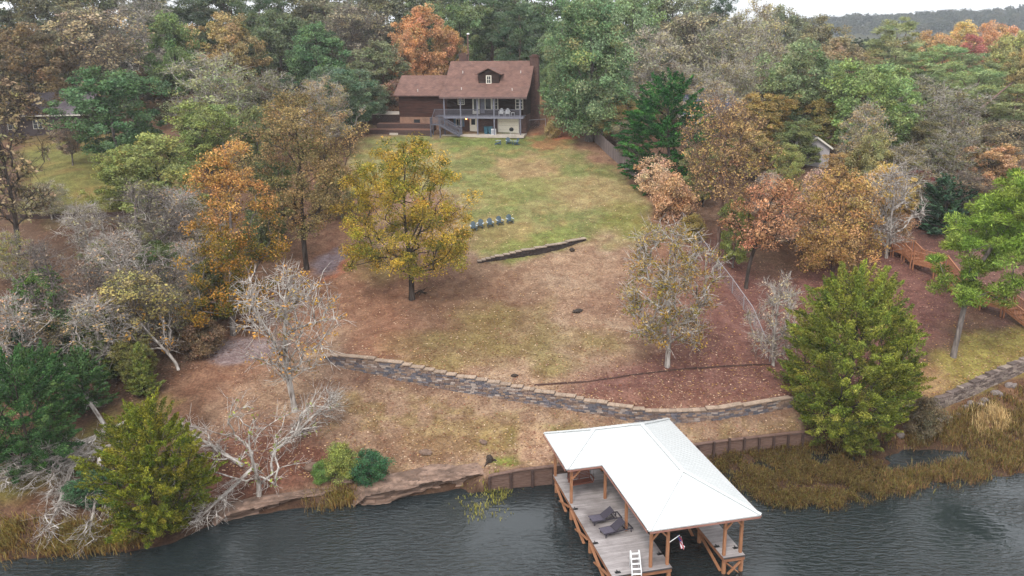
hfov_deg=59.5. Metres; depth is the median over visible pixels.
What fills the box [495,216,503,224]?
adirondack chair
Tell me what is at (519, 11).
pine tree
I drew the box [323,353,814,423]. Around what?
stone retaining wall
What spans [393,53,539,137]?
log house
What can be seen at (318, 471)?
shrub
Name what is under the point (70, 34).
thin leaved tree
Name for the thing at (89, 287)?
leafless tree
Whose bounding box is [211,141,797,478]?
fallen leaves
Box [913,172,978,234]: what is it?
evergreen tree
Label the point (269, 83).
thin leaved tree
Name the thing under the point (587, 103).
oak tree
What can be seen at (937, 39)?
leafy tree
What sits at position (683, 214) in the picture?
chain link fence
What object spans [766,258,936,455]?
cedar tree
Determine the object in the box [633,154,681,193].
shrub
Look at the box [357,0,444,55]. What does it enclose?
leafy tree
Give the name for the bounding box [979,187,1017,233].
leafy tree
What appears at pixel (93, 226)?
leafless tree
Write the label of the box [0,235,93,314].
leafless tree
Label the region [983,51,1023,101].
leafy tree
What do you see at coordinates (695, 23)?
thin leaved tree
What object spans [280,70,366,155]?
thin leaved tree
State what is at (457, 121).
window
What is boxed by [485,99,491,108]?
window
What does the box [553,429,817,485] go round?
timber bulkhead
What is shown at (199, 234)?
thin leaved tree
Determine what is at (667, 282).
half bare tree
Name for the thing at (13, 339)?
evergreen tree
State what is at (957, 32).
leafy tree
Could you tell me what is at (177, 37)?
leafy tree
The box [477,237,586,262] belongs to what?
garden edge wall
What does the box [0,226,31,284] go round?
thin leaved tree
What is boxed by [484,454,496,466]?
tree stump
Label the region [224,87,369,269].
brown tree
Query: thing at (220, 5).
leafy tree
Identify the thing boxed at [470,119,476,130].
door
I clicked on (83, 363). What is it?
evergreen tree
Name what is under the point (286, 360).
bare tree
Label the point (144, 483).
cedar tree
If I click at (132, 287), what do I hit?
thin leaved tree
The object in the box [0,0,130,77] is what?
leafy tree
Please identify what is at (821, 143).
garden shed
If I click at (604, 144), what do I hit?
board fence
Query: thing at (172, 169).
leafy tree
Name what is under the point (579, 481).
porch swing
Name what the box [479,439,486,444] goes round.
boulder
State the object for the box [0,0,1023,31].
sky
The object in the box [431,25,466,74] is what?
leafy tree
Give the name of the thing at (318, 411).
fallen tree
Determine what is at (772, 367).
fallen leaves
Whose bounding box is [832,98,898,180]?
thin leaved tree
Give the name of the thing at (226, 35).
leafy tree
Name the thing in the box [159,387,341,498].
dead tree
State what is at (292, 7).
leafy tree
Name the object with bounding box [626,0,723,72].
leafy tree
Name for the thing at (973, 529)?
water
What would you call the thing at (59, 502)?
fallen tree
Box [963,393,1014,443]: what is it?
straw grass
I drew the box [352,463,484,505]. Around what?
rock ledge
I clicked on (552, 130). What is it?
shrub
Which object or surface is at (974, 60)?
pine tree
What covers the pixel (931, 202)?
shrub
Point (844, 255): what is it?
autumn tree
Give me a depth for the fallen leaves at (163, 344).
72.15 m
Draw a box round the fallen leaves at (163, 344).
[0,229,325,439]
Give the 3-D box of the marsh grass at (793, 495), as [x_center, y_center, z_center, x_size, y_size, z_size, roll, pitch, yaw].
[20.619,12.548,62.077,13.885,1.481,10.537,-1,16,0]
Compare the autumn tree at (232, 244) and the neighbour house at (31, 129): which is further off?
the neighbour house at (31, 129)
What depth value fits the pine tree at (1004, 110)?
128.92 m
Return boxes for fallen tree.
[0,420,123,498]
[1,438,123,495]
[22,454,82,548]
[59,356,105,426]
[64,450,131,557]
[164,414,244,466]
[175,463,258,534]
[270,376,353,454]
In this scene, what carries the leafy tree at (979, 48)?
on the ground at (580, 175)
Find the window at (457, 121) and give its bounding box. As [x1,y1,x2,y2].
[454,119,463,126]
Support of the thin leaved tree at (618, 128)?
on the ground at (580, 175)
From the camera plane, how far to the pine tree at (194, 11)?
166.95 m
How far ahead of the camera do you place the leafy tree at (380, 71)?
133.94 m
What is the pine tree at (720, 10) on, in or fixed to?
on the ground at (580, 175)
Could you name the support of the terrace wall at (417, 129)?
on the ground at (580, 175)
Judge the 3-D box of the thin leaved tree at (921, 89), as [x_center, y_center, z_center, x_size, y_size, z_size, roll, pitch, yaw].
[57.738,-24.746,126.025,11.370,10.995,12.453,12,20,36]
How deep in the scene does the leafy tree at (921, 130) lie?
112.40 m
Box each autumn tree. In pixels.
[169,138,292,335]
[716,172,818,288]
[784,163,894,274]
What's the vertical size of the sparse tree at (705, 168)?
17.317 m
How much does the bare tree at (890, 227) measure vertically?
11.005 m
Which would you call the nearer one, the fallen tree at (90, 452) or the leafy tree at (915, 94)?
the fallen tree at (90, 452)
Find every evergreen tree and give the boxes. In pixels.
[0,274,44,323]
[0,315,48,394]
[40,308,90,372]
[55,345,119,414]
[74,305,130,379]
[121,341,166,395]
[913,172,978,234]
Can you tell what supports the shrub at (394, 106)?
on the ground at (580, 175)
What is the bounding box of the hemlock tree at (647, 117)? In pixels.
[611,67,733,195]
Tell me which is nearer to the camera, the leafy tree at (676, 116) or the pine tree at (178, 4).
the leafy tree at (676, 116)
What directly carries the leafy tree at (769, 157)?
on the ground at (580, 175)
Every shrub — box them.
[0,338,84,483]
[58,467,132,509]
[171,315,227,360]
[240,210,285,261]
[310,459,330,485]
[320,441,360,486]
[349,447,395,487]
[370,77,399,110]
[544,119,560,138]
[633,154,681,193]
[649,171,701,223]
[677,213,707,240]
[747,206,782,238]
[821,195,853,223]
[879,211,920,241]
[899,395,951,443]
[921,193,951,217]
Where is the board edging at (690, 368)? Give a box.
[534,364,770,385]
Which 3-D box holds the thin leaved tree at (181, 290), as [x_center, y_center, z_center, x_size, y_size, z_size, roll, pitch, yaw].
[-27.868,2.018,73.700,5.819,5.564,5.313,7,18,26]
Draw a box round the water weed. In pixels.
[449,469,523,523]
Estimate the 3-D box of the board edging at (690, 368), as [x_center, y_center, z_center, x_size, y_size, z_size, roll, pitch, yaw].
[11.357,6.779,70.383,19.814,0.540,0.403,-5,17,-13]
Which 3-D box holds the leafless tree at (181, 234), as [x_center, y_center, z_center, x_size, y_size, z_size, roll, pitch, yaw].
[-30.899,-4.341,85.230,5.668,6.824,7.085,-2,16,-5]
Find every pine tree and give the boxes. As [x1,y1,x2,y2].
[0,0,33,63]
[122,0,190,57]
[173,0,230,50]
[229,0,287,89]
[462,0,522,60]
[486,2,554,62]
[675,0,719,44]
[710,0,739,60]
[807,59,847,94]
[863,16,927,81]
[893,52,951,112]
[908,43,970,114]
[924,166,1023,358]
[941,67,1010,141]
[947,52,1004,92]
[978,83,1023,135]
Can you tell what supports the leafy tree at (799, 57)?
on the ground at (580, 175)
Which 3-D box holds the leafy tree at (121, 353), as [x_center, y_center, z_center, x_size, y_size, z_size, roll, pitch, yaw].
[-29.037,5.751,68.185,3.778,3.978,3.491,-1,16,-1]
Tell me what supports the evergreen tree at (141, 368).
on the ground at (580, 175)
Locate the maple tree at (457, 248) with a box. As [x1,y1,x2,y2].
[328,133,481,300]
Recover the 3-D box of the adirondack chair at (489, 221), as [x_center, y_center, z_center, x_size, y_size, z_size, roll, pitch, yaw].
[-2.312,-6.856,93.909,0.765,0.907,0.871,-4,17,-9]
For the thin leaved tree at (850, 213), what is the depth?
92.98 m
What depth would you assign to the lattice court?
127.61 m
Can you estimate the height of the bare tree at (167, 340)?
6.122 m
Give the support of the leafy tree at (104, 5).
on the ground at (580, 175)
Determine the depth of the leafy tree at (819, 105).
118.35 m
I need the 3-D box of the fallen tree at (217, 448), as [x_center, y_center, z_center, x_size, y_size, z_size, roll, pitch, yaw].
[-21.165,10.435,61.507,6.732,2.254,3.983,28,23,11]
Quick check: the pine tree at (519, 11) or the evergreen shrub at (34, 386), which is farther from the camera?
the pine tree at (519, 11)
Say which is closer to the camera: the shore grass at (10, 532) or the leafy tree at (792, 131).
the shore grass at (10, 532)
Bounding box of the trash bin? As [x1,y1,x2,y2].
[484,126,487,133]
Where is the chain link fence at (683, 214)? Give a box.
[679,212,770,361]
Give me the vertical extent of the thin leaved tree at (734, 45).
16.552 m
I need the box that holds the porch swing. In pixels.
[567,470,593,485]
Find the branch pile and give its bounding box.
[414,287,427,294]
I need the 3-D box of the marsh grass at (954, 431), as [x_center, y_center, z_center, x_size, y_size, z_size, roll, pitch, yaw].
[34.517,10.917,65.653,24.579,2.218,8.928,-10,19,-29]
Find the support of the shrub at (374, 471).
on the ground at (580, 175)
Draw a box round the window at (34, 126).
[32,120,42,128]
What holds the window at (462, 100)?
in the log house at (464, 94)
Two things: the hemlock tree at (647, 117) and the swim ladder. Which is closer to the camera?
the swim ladder
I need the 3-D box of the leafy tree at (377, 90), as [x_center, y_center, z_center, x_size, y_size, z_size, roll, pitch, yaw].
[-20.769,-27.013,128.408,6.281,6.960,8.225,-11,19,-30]
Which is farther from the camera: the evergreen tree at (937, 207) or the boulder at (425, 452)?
the evergreen tree at (937, 207)
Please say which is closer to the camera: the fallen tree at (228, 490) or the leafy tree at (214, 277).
the fallen tree at (228, 490)
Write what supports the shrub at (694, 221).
on the ground at (580, 175)
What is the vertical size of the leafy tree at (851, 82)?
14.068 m
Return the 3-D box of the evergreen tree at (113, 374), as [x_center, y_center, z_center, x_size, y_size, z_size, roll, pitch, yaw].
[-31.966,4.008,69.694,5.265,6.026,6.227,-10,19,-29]
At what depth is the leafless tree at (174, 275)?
72.66 m
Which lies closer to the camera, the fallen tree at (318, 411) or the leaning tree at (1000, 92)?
the fallen tree at (318, 411)
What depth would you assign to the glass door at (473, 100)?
123.33 m
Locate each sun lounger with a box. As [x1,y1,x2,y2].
[588,506,621,525]
[599,517,632,537]
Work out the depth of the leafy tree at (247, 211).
91.22 m
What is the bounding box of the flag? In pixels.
[670,535,684,549]
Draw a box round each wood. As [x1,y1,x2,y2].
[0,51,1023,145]
[25,24,1018,72]
[658,4,1023,37]
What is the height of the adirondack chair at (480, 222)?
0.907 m
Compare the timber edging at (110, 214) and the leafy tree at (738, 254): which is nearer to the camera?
the leafy tree at (738, 254)
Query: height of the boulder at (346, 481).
0.490 m
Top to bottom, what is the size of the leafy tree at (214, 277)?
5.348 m
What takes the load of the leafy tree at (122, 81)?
on the ground at (580, 175)
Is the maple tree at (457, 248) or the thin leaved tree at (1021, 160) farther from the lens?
the thin leaved tree at (1021, 160)
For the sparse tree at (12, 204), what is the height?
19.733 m
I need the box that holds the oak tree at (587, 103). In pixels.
[537,0,639,141]
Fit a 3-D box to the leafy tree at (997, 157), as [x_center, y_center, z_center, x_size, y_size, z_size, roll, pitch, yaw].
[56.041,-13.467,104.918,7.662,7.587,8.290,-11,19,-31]
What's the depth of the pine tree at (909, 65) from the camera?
155.23 m
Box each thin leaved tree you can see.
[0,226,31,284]
[0,312,75,364]
[21,178,81,219]
[41,2,154,113]
[47,118,83,165]
[86,264,182,344]
[96,0,184,78]
[106,207,179,273]
[141,282,197,341]
[157,46,259,149]
[175,215,228,264]
[236,67,302,130]
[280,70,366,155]
[321,0,392,79]
[611,119,644,155]
[612,21,702,113]
[657,9,743,87]
[673,77,756,155]
[681,11,781,101]
[689,52,765,120]
[719,0,793,107]
[747,170,790,223]
[762,187,843,250]
[800,166,832,235]
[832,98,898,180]
[837,179,883,238]
[871,141,943,206]
[878,73,967,144]
[905,79,1001,156]
[911,126,999,193]
[941,169,1002,230]
[966,117,1023,177]
[1005,152,1023,177]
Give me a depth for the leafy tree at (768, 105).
117.78 m
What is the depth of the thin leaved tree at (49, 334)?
67.58 m
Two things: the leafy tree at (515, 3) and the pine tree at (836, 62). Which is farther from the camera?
the leafy tree at (515, 3)
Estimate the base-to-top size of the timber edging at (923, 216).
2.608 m
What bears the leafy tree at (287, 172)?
on the ground at (580, 175)
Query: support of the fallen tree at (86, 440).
on the ground at (580, 175)
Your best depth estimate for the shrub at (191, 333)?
71.86 m
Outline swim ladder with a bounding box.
[629,550,641,575]
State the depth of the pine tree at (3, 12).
155.41 m
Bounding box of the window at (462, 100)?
[458,99,464,104]
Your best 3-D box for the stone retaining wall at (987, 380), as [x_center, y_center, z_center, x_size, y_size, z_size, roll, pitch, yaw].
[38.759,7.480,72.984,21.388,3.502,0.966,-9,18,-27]
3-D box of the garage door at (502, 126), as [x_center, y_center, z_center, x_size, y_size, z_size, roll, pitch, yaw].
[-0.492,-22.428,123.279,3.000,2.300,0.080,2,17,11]
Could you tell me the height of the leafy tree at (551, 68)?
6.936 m
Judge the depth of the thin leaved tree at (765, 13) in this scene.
150.66 m
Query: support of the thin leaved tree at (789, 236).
on the ground at (580, 175)
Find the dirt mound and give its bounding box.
[573,308,582,312]
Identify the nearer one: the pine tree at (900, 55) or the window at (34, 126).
the window at (34, 126)
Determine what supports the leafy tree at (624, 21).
on the ground at (580, 175)
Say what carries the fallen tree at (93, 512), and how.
on the ground at (580, 175)
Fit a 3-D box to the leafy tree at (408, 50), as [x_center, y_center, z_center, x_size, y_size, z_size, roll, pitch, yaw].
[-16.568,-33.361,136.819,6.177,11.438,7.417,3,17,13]
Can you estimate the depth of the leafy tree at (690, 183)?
98.30 m
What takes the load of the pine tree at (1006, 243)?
on the ground at (580, 175)
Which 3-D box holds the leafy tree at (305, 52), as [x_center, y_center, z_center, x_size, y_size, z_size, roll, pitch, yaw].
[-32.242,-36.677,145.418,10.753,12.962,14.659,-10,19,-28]
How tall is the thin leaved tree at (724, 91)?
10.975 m
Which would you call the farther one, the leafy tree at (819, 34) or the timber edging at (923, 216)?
the leafy tree at (819, 34)
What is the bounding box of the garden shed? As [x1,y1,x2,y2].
[795,133,832,167]
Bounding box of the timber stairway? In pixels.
[866,224,1023,325]
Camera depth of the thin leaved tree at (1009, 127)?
106.05 m
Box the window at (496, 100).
[492,99,497,108]
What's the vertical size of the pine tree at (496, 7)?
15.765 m
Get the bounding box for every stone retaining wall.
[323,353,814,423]
[899,356,1023,422]
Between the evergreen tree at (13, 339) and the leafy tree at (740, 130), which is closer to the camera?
the evergreen tree at (13, 339)
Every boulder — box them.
[304,462,316,471]
[329,472,352,483]
[419,449,431,454]
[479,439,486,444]
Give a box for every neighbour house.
[0,91,99,136]
[683,94,734,146]
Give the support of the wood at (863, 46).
on the ground at (580, 175)
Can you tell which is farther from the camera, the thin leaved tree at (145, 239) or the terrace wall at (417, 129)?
the terrace wall at (417, 129)
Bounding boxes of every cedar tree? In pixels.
[67,387,227,548]
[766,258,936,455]
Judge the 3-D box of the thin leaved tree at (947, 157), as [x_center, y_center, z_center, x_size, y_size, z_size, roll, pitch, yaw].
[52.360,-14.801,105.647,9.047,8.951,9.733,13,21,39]
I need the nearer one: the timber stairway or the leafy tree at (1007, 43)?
the timber stairway
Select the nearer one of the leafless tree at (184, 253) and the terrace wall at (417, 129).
the leafless tree at (184, 253)
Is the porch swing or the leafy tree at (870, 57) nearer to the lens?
the porch swing
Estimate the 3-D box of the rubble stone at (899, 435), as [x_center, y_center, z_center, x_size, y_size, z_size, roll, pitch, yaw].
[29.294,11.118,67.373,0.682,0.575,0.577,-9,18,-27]
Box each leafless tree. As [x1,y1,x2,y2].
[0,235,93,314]
[0,288,57,384]
[35,256,122,320]
[45,199,114,275]
[58,289,145,381]
[71,225,161,307]
[85,176,186,267]
[131,258,202,343]
[134,185,210,264]
[148,208,212,262]
[154,236,211,296]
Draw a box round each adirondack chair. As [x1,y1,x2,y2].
[470,223,476,230]
[476,219,483,228]
[486,218,493,225]
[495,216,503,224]
[506,214,513,221]
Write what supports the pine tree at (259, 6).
on the ground at (580, 175)
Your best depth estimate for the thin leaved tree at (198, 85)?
115.07 m
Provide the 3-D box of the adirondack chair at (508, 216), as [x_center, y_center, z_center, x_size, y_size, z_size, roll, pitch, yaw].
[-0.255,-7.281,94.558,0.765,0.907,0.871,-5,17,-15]
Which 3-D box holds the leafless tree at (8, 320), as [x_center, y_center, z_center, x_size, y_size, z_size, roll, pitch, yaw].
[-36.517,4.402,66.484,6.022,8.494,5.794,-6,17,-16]
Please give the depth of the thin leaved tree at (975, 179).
94.73 m
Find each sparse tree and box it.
[0,68,59,270]
[676,90,790,268]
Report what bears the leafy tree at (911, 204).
on the ground at (580, 175)
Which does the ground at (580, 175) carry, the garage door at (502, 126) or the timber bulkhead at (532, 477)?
the timber bulkhead at (532, 477)
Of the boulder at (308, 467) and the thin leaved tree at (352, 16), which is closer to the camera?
the boulder at (308, 467)
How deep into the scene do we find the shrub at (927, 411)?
66.44 m
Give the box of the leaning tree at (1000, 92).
[946,82,1012,134]
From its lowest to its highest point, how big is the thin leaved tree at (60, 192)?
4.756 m
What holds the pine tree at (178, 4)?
on the ground at (580, 175)
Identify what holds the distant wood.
on the ground at (580, 175)
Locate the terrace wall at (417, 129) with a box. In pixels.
[367,123,435,135]
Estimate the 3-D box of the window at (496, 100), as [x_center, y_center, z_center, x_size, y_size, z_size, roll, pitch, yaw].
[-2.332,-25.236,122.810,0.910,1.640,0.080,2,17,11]
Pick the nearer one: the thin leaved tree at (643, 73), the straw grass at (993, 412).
the straw grass at (993, 412)
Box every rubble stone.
[897,432,904,438]
[1004,382,1012,387]
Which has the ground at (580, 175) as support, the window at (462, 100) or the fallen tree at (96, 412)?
the fallen tree at (96, 412)
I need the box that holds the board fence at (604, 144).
[595,131,658,190]
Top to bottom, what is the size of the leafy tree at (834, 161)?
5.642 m
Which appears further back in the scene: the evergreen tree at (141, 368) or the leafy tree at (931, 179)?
the leafy tree at (931, 179)
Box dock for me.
[543,418,761,575]
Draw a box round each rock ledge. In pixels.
[213,486,341,525]
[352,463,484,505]
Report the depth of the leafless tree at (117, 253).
75.22 m
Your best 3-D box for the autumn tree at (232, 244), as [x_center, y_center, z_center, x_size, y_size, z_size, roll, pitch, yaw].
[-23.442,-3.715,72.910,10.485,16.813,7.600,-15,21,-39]
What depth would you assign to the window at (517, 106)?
122.21 m
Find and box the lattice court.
[372,111,399,124]
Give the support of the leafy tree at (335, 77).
on the ground at (580, 175)
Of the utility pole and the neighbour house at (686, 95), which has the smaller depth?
the neighbour house at (686, 95)
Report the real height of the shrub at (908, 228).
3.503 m
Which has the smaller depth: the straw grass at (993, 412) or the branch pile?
the straw grass at (993, 412)
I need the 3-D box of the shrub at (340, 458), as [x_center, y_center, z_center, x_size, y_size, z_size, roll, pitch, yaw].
[-11.418,11.786,60.804,2.807,3.154,2.638,3,17,12]
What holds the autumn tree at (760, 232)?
on the ground at (580, 175)
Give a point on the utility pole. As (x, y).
(468, 46)
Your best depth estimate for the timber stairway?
87.73 m
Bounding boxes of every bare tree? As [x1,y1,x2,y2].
[108,301,184,369]
[227,257,356,412]
[616,212,732,367]
[740,268,809,365]
[861,157,929,258]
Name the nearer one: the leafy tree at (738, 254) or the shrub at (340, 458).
the shrub at (340, 458)
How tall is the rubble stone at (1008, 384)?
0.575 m
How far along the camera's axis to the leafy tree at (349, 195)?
95.80 m
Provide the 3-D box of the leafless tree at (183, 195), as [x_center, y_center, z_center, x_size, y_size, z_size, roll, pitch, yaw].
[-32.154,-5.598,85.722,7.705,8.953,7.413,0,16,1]
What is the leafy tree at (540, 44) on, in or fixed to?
on the ground at (580, 175)
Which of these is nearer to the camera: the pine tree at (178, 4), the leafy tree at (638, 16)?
the leafy tree at (638, 16)
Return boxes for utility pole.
[467,33,468,60]
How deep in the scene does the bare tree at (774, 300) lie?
71.13 m
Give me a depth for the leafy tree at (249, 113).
108.23 m
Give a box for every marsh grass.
[707,437,904,513]
[871,382,1023,499]
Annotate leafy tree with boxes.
[0,0,81,79]
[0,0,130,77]
[0,16,82,126]
[13,265,68,315]
[43,63,170,164]
[53,0,154,63]
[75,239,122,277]
[77,144,160,209]
[100,131,215,225]
[108,337,159,381]
[128,10,206,106]
[132,240,197,289]
[163,99,257,175]
[178,0,284,75]
[183,11,273,100]
[183,261,238,320]
[229,105,287,166]
[236,196,287,239]
[245,161,297,204]
[246,7,311,87]
[264,0,336,56]
[279,21,352,88]
[290,0,375,60]
[305,64,384,137]
[313,170,370,217]
[325,0,421,64]
[344,39,416,106]
[345,76,389,122]
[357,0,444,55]
[385,31,427,76]
[387,3,458,74]
[403,0,473,59]
[424,1,493,64]
[430,0,518,55]
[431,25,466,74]
[488,0,574,74]
[501,0,589,78]
[529,31,584,89]
[539,63,566,106]
[567,0,660,67]
[596,0,668,94]
[598,96,642,136]
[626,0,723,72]
[649,80,697,130]
[678,146,728,206]
[708,119,776,173]
[717,197,754,267]
[727,131,787,179]
[734,91,802,140]
[746,37,850,143]
[751,2,808,94]
[766,142,810,199]
[773,120,833,164]
[792,14,852,75]
[792,98,848,148]
[803,35,871,89]
[819,152,873,190]
[820,57,924,158]
[838,130,897,201]
[840,47,889,93]
[855,161,919,222]
[867,75,930,149]
[898,120,962,173]
[905,29,964,104]
[907,170,936,201]
[945,19,978,88]
[948,140,1023,195]
[949,33,988,109]
[975,20,1019,82]
[975,30,1023,94]
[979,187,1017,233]
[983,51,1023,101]
[999,48,1023,101]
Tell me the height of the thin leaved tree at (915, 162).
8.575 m
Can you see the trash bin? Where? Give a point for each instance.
(485, 129)
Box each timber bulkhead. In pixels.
[488,465,554,491]
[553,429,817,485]
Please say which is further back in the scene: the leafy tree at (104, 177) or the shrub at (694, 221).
the leafy tree at (104, 177)
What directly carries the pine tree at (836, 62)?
on the ground at (580, 175)
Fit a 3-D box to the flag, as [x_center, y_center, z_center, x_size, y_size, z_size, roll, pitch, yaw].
[9.299,14.264,50.224,0.954,0.945,0.222,-5,17,-12]
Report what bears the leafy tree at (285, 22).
on the ground at (580, 175)
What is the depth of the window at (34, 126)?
130.25 m
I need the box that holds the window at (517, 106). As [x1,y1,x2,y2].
[515,99,522,108]
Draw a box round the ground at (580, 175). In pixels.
[0,21,1023,561]
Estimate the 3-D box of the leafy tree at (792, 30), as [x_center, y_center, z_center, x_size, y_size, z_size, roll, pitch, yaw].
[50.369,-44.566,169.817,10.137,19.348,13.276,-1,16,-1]
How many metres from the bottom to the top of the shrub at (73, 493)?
2.224 m
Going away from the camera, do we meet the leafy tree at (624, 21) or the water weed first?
the water weed
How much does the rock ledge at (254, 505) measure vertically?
1.230 m
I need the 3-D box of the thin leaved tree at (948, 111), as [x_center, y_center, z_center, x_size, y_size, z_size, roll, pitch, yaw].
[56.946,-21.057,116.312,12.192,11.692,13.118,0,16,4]
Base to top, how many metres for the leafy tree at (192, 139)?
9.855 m
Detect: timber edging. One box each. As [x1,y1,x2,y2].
[5,210,189,219]
[883,208,943,223]
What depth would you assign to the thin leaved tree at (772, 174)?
92.65 m
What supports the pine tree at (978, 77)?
on the ground at (580, 175)
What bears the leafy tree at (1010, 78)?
on the ground at (580, 175)
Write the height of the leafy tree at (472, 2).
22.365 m
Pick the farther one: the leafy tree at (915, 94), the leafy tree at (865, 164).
the leafy tree at (915, 94)
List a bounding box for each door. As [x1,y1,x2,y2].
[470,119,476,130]
[472,99,479,113]
[498,119,518,132]
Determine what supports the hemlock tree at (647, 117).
on the ground at (580, 175)
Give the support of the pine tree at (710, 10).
on the ground at (580, 175)
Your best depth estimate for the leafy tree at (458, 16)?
152.92 m
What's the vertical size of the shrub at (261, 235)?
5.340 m
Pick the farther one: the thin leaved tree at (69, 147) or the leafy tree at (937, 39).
the leafy tree at (937, 39)
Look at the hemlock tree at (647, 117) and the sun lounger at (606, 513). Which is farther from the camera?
the hemlock tree at (647, 117)
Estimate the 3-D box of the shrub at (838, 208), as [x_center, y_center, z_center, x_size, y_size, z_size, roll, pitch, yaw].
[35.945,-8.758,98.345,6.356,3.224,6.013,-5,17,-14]
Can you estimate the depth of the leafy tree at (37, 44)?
127.90 m
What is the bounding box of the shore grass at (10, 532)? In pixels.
[0,482,359,569]
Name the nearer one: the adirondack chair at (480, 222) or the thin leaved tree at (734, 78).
the adirondack chair at (480, 222)
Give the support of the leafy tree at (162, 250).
on the ground at (580, 175)
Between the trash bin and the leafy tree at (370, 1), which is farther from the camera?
the leafy tree at (370, 1)
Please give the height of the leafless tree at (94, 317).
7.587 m
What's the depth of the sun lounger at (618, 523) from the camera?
53.70 m
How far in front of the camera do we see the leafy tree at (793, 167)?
99.80 m
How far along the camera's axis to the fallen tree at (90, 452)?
59.35 m
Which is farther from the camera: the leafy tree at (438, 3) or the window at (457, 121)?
the leafy tree at (438, 3)
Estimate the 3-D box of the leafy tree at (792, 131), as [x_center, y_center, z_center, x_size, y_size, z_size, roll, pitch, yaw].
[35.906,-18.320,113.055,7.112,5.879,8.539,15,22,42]
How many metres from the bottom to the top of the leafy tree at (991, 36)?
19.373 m
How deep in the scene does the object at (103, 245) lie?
84.21 m
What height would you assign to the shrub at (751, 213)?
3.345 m
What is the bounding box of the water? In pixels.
[0,448,1023,575]
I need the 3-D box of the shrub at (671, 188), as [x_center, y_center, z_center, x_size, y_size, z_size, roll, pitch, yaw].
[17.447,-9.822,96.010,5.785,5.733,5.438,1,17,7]
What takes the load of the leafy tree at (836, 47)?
on the ground at (580, 175)
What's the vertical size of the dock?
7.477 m
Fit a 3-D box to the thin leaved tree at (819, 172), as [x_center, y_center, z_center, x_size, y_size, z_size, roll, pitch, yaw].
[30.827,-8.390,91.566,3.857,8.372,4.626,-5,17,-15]
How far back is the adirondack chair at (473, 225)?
93.58 m
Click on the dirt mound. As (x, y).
(578, 310)
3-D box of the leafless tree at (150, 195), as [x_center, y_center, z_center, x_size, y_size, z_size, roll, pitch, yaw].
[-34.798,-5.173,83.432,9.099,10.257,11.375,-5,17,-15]
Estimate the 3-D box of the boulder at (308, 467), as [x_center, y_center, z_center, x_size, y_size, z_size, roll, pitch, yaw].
[-13.645,12.315,61.594,1.257,0.705,0.907,-6,17,-17]
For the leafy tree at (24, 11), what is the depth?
163.29 m
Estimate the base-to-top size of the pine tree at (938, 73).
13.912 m
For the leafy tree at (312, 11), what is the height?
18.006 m
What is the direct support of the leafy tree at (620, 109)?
on the ground at (580, 175)
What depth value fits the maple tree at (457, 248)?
77.44 m
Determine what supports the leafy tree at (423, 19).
on the ground at (580, 175)
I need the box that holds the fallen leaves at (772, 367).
[640,230,1022,405]
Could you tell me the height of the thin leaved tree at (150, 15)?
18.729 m
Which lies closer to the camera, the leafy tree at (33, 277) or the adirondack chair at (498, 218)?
the leafy tree at (33, 277)
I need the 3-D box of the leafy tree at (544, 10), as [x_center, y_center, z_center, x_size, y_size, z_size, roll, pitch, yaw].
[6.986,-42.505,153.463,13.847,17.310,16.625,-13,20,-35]

